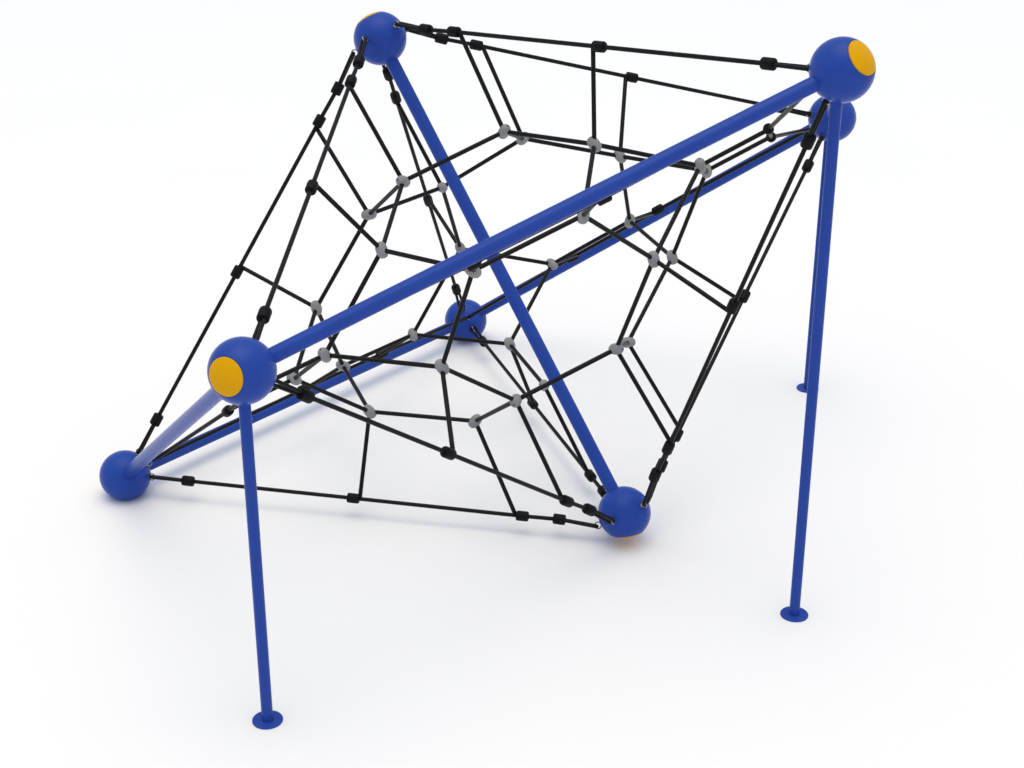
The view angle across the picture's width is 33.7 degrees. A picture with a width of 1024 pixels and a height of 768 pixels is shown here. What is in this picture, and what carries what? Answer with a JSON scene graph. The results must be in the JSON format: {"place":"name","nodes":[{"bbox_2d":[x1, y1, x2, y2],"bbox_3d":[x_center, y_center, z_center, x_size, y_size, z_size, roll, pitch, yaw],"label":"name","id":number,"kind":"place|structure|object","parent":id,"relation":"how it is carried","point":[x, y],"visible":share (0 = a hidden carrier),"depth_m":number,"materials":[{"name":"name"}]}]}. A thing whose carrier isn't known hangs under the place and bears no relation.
{"place":"outdoors","nodes":[
{"label":"outdoors","id":0,"kind":"place"},
{"bbox_2d":[0,0,1023,767],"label":"ground","id":1,"kind":"structure","parent":0,"point":[150,150],"depth_m":9.13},
{"bbox_2d":[99,11,875,729],"bbox_3d":[-0.115,-0.601,7.747,3.766,2.536,3.927,0,25,0],"label":"climbing frame","id":2,"kind":"object","parent":1,"relation":"on","point":[243,375],"visible":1,"depth_m":7.45,"materials":[{"name":"blue metal"}]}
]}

